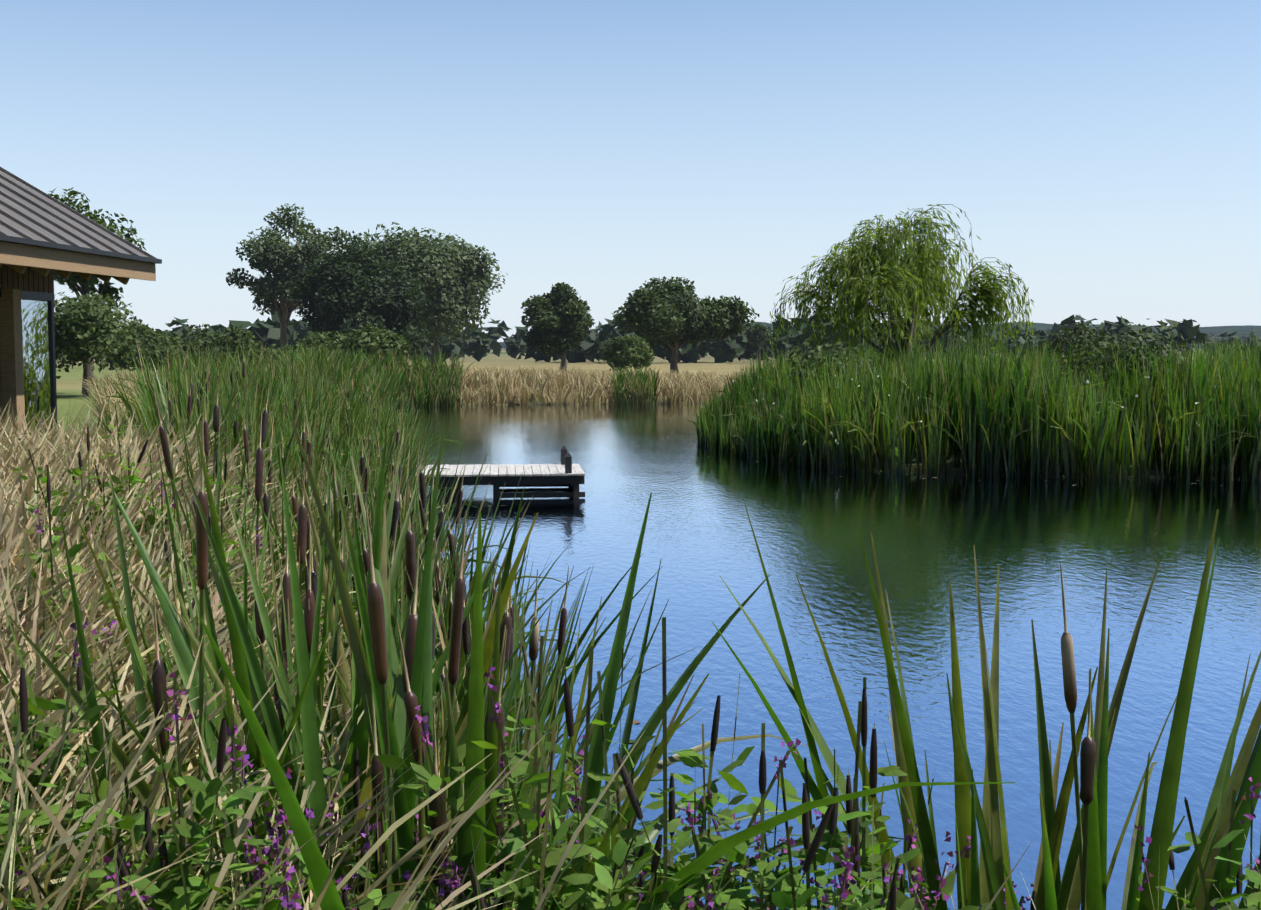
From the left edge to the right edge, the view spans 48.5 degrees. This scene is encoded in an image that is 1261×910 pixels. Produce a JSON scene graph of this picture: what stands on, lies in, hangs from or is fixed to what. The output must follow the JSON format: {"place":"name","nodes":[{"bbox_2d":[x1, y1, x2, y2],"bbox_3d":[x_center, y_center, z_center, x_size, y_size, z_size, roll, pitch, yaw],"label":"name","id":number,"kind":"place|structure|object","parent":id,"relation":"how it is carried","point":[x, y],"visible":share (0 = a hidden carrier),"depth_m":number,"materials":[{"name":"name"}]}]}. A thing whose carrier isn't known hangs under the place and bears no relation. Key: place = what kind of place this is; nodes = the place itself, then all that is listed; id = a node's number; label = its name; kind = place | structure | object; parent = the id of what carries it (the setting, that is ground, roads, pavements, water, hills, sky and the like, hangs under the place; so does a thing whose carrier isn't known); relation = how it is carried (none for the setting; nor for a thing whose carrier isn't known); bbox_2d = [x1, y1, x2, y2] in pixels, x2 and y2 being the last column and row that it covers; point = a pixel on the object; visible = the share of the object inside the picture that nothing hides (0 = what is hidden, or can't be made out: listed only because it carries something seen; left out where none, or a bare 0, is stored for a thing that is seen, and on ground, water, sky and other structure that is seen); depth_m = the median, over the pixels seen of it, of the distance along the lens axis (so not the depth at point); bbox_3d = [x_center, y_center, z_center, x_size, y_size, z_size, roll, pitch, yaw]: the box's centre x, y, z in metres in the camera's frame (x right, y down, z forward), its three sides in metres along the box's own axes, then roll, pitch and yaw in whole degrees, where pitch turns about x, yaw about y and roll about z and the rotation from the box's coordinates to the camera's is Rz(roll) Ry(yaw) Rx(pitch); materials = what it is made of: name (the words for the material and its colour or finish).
{"place":"outdoors","nodes":[
{"label":"outdoors","id":0,"kind":"place"},
{"bbox_2d":[267,342,664,408],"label":"reeds","id":1,"kind":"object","parent":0,"point":[383,379],"depth_m":60.34,"materials":[{"name":"green plant"}]},
{"bbox_2d":[0,0,1260,341],"label":"sky","id":2,"kind":"structure","parent":0,"point":[1107,153],"materials":[{"name":"blue"}]},
{"bbox_2d":[56,348,1258,479],"bbox_3d":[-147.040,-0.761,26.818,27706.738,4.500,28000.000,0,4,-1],"label":"ground","id":3,"kind":"structure","parent":0,"point":[67,383],"depth_m":104.50,"materials":[{"name":"green plant"}]},
{"bbox_2d":[55,345,71,378],"bbox_3d":[-20.079,-3.236,43.378,4.953,3.085,3.339,0,4,-1],"label":"shrub","id":4,"kind":"object","parent":3,"relation":"on","point":[62,365],"visible":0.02,"depth_m":44.21,"materials":[{"name":"green plant"}]},
{"bbox_2d":[0,167,161,438],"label":"cabin","id":5,"kind":"object","parent":3,"relation":"on","point":[44,236],"visible":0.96,"depth_m":13.69,"materials":[{"name":"metal"}]},
{"bbox_2d":[48,188,146,393],"bbox_3d":[-18.894,-5.772,49.250,3.921,7.267,3.922,4,6,42],"label":"tree","id":6,"kind":"object","parent":3,"relation":"on","point":[85,288],"visible":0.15,"depth_m":49.42,"materials":[{"name":"green plant"}]},
{"bbox_2d":[54,291,143,396],"bbox_3d":[-18.116,-3.702,46.405,3.894,3.547,6.325,-3,5,-37],"label":"tree","id":7,"kind":"object","parent":3,"relation":"on","point":[81,324],"visible":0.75,"depth_m":45.04,"materials":[{"name":"green plant"}]},
{"bbox_2d":[97,317,166,370],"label":"hedge","id":8,"kind":"object","parent":3,"relation":"on","point":[147,334],"visible":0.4,"depth_m":81.17,"materials":[{"name":"green plant"}]},
{"bbox_2d":[128,342,191,371],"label":"hedge","id":9,"kind":"object","parent":3,"relation":"on","point":[153,350],"visible":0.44,"depth_m":75.03,"materials":[{"name":"green plant"}]},
{"bbox_2d":[156,331,188,371],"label":"hedge","id":10,"kind":"object","parent":3,"relation":"on","point":[170,339],"visible":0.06,"depth_m":82.64,"materials":[{"name":"green plant"}]},
{"bbox_2d":[176,323,254,367],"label":"hedge","id":11,"kind":"object","parent":3,"relation":"on","point":[204,340],"visible":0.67,"depth_m":74.66,"materials":[{"name":"green plant"}]},
{"bbox_2d":[71,364,373,481],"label":"bank grass","id":12,"kind":"structure","parent":3,"relation":"on","point":[100,392],"depth_m":28.91,"materials":[{"name":"beige plant"}]},
{"bbox_2d":[212,341,286,367],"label":"hedge","id":13,"kind":"object","parent":3,"relation":"on","point":[258,352],"visible":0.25,"depth_m":75.67,"materials":[{"name":"green plant"}]},
{"bbox_2d":[247,335,259,350],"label":"hedge","id":14,"kind":"object","parent":3,"relation":"on","point":[256,344],"depth_m":81.56,"materials":[{"name":"green plant"}]},
{"bbox_2d":[273,341,305,360],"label":"hedge","id":15,"kind":"object","parent":3,"relation":"on","point":[292,346],"visible":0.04,"depth_m":80.46,"materials":[{"name":"green plant"}]},
{"bbox_2d":[226,203,366,349],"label":"ash tree","id":16,"kind":"object","parent":3,"relation":"on","point":[282,261],"visible":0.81,"depth_m":137.37,"materials":[{"name":"green plant"}]},
{"bbox_2d":[93,335,529,593],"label":"reeds","id":17,"kind":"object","parent":3,"relation":"on","point":[364,424],"depth_m":17.72,"materials":[{"name":"green plant"}]},
{"bbox_2d":[298,329,348,357],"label":"hedge","id":18,"kind":"object","parent":3,"relation":"on","point":[308,338],"visible":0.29,"depth_m":79.06,"materials":[{"name":"green plant"}]},
{"bbox_2d":[313,336,399,368],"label":"hedge","id":19,"kind":"object","parent":3,"relation":"on","point":[330,346],"visible":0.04,"depth_m":77.92,"materials":[{"name":"green plant"}]},
{"bbox_2d":[288,235,433,359],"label":"dark tree","id":20,"kind":"object","parent":3,"relation":"on","point":[350,294],"visible":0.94,"depth_m":126.05,"materials":[{"name":"green plant"}]},
{"bbox_2d":[341,323,407,364],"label":"hedge","id":21,"kind":"object","parent":3,"relation":"on","point":[375,337],"visible":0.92,"depth_m":72.38,"materials":[{"name":"green plant"}]},
{"bbox_2d":[379,328,411,366],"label":"hedge","id":22,"kind":"object","parent":3,"relation":"on","point":[408,348],"depth_m":78.77,"materials":[{"name":"green plant"}]},
{"bbox_2d":[339,221,507,365],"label":"tree","id":23,"kind":"object","parent":3,"relation":"on","point":[454,286],"visible":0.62,"depth_m":158.29,"materials":[{"name":"green plant"}]},
{"bbox_2d":[250,363,755,407],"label":"dry reeds","id":24,"kind":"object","parent":3,"relation":"on","point":[594,383],"depth_m":64.32,"materials":[{"name":"beige plant"}]},
{"bbox_2d":[520,282,595,370],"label":"tree","id":25,"kind":"object","parent":3,"relation":"on","point":[561,321],"visible":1,"depth_m":126.11,"materials":[{"name":"green plant"}]},
{"bbox_2d":[449,318,707,357],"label":"tree line","id":26,"kind":"object","parent":3,"relation":"on","point":[495,334],"visible":0.12,"depth_m":330.67,"materials":[{"name":"green plant"}]},
{"bbox_2d":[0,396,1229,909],"bbox_3d":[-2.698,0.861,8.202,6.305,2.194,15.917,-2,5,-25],"label":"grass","id":27,"kind":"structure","parent":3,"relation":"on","point":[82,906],"depth_m":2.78,"materials":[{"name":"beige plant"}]},
{"bbox_2d":[597,333,654,371],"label":"bush","id":28,"kind":"object","parent":3,"relation":"on","point":[629,350],"visible":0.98,"depth_m":99.03,"materials":[{"name":"green plant"}]},
{"bbox_2d":[0,377,1260,909],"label":"cattails","id":29,"kind":"object","parent":3,"relation":"on","point":[390,685],"visible":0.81,"depth_m":3.11,"materials":[{"name":"green plant"}]},
{"bbox_2d":[0,399,1260,909],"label":"dry grass","id":30,"kind":"structure","parent":3,"relation":"on","point":[14,453],"depth_m":3.89,"materials":[{"name":"beige plant"}]},
{"bbox_2d":[0,403,1260,909],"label":"loosestrife","id":31,"kind":"object","parent":3,"relation":"on","point":[192,891],"visible":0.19,"depth_m":2.55,"materials":[{"name":"green plant"}]},
{"bbox_2d":[146,311,1206,362],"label":"trees","id":32,"kind":"object","parent":3,"relation":"on","point":[739,347],"visible":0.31,"depth_m":216.66,"materials":[{"name":"green plant"}]},
{"bbox_2d":[612,276,759,375],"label":"oak tree","id":33,"kind":"object","parent":3,"relation":"on","point":[671,315],"visible":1,"depth_m":108.69,"materials":[{"name":"green plant"}]},
{"bbox_2d":[745,323,772,358],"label":"tree","id":34,"kind":"object","parent":3,"relation":"on","point":[758,333],"visible":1,"depth_m":198.81,"materials":[{"name":"green plant"}]},
{"bbox_2d":[784,336,888,394],"bbox_3d":[4.790,-1.576,33.271,2.360,2.489,2.592,4,6,41],"label":"island shrub","id":35,"kind":"object","parent":3,"relation":"on","point":[815,356],"visible":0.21,"depth_m":32.95,"materials":[{"name":"green plant"}]},
{"bbox_2d":[769,204,1034,370],"bbox_3d":[7.240,-3.741,38.359,7.071,6.111,5.175,-3,5,-30],"label":"willow","id":36,"kind":"object","parent":3,"relation":"on","point":[911,283],"visible":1,"depth_m":37.60,"materials":[{"name":"green plant"}]},
{"bbox_2d":[748,331,1260,359],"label":"hedge","id":37,"kind":"object","parent":3,"relation":"on","point":[1230,334],"visible":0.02,"depth_m":272.05,"materials":[{"name":"green plant"}]},
{"bbox_2d":[1047,322,1131,372],"bbox_3d":[14.567,-2.781,45.185,2.470,3.119,2.518,-2,5,-26],"label":"shrub","id":38,"kind":"object","parent":3,"relation":"on","point":[1081,334],"visible":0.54,"depth_m":44.94,"materials":[{"name":"green plant"}]},
{"bbox_2d":[951,328,1257,352],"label":"hedge","id":39,"kind":"object","parent":3,"relation":"on","point":[1194,347],"depth_m":608.47,"materials":[{"name":"green plant"}]},
{"bbox_2d":[1050,318,1192,393],"bbox_3d":[10.746,-1.581,31.118,2.040,2.853,3.769,-2,5,-24],"label":"island shrub","id":40,"kind":"object","parent":3,"relation":"on","point":[1097,362],"visible":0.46,"depth_m":30.39,"materials":[{"name":"green plant"}]},
{"bbox_2d":[993,336,1260,353],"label":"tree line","id":41,"kind":"object","parent":3,"relation":"on","point":[1207,342],"visible":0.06,"depth_m":452.60,"materials":[{"name":"green plant"}]},
{"bbox_2d":[1206,332,1225,343],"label":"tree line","id":42,"kind":"object","parent":3,"relation":"on","point":[1210,335],"visible":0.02,"depth_m":906.35,"materials":[{"name":"green plant"}]},
{"bbox_2d":[1207,343,1251,361],"bbox_3d":[26.072,-2.937,60.353,3.178,3.776,3.353,0,4,-1],"label":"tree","id":43,"kind":"object","parent":3,"relation":"on","point":[1245,345],"visible":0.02,"depth_m":60.19,"materials":[{"name":"green plant"}]},
{"bbox_2d":[108,322,1260,346],"bbox_3d":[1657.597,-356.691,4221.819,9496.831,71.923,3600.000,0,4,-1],"label":"hills","id":44,"kind":"structure","parent":0,"point":[1241,330],"depth_m":3188.64,"materials":[{"name":"grass"},{"name":"foliage"},{"name":"green plant"}]},
{"bbox_2d":[398,404,1260,909],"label":"pond water","id":45,"kind":"structure","parent":0,"point":[1028,536],"depth_m":14.25,"materials":[{"name":"blue liquid"}]},
{"bbox_2d":[415,446,584,498],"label":"jetty","id":46,"kind":"object","parent":45,"relation":"in","point":[566,472],"visible":0.71,"depth_m":23.64,"materials":[{"name":"grey wood"}]},
{"bbox_2d":[428,436,1250,835],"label":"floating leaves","id":47,"kind":"object","parent":45,"relation":"on","point":[746,460],"visible":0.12,"depth_m":26.02,"materials":[{"name":"green plant"}]},
{"bbox_2d":[687,329,1260,481],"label":"reeds","id":48,"kind":"object","parent":45,"relation":"in","point":[1027,415],"visible":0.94,"depth_m":28.30,"materials":[{"name":"green plant"}]}
]}

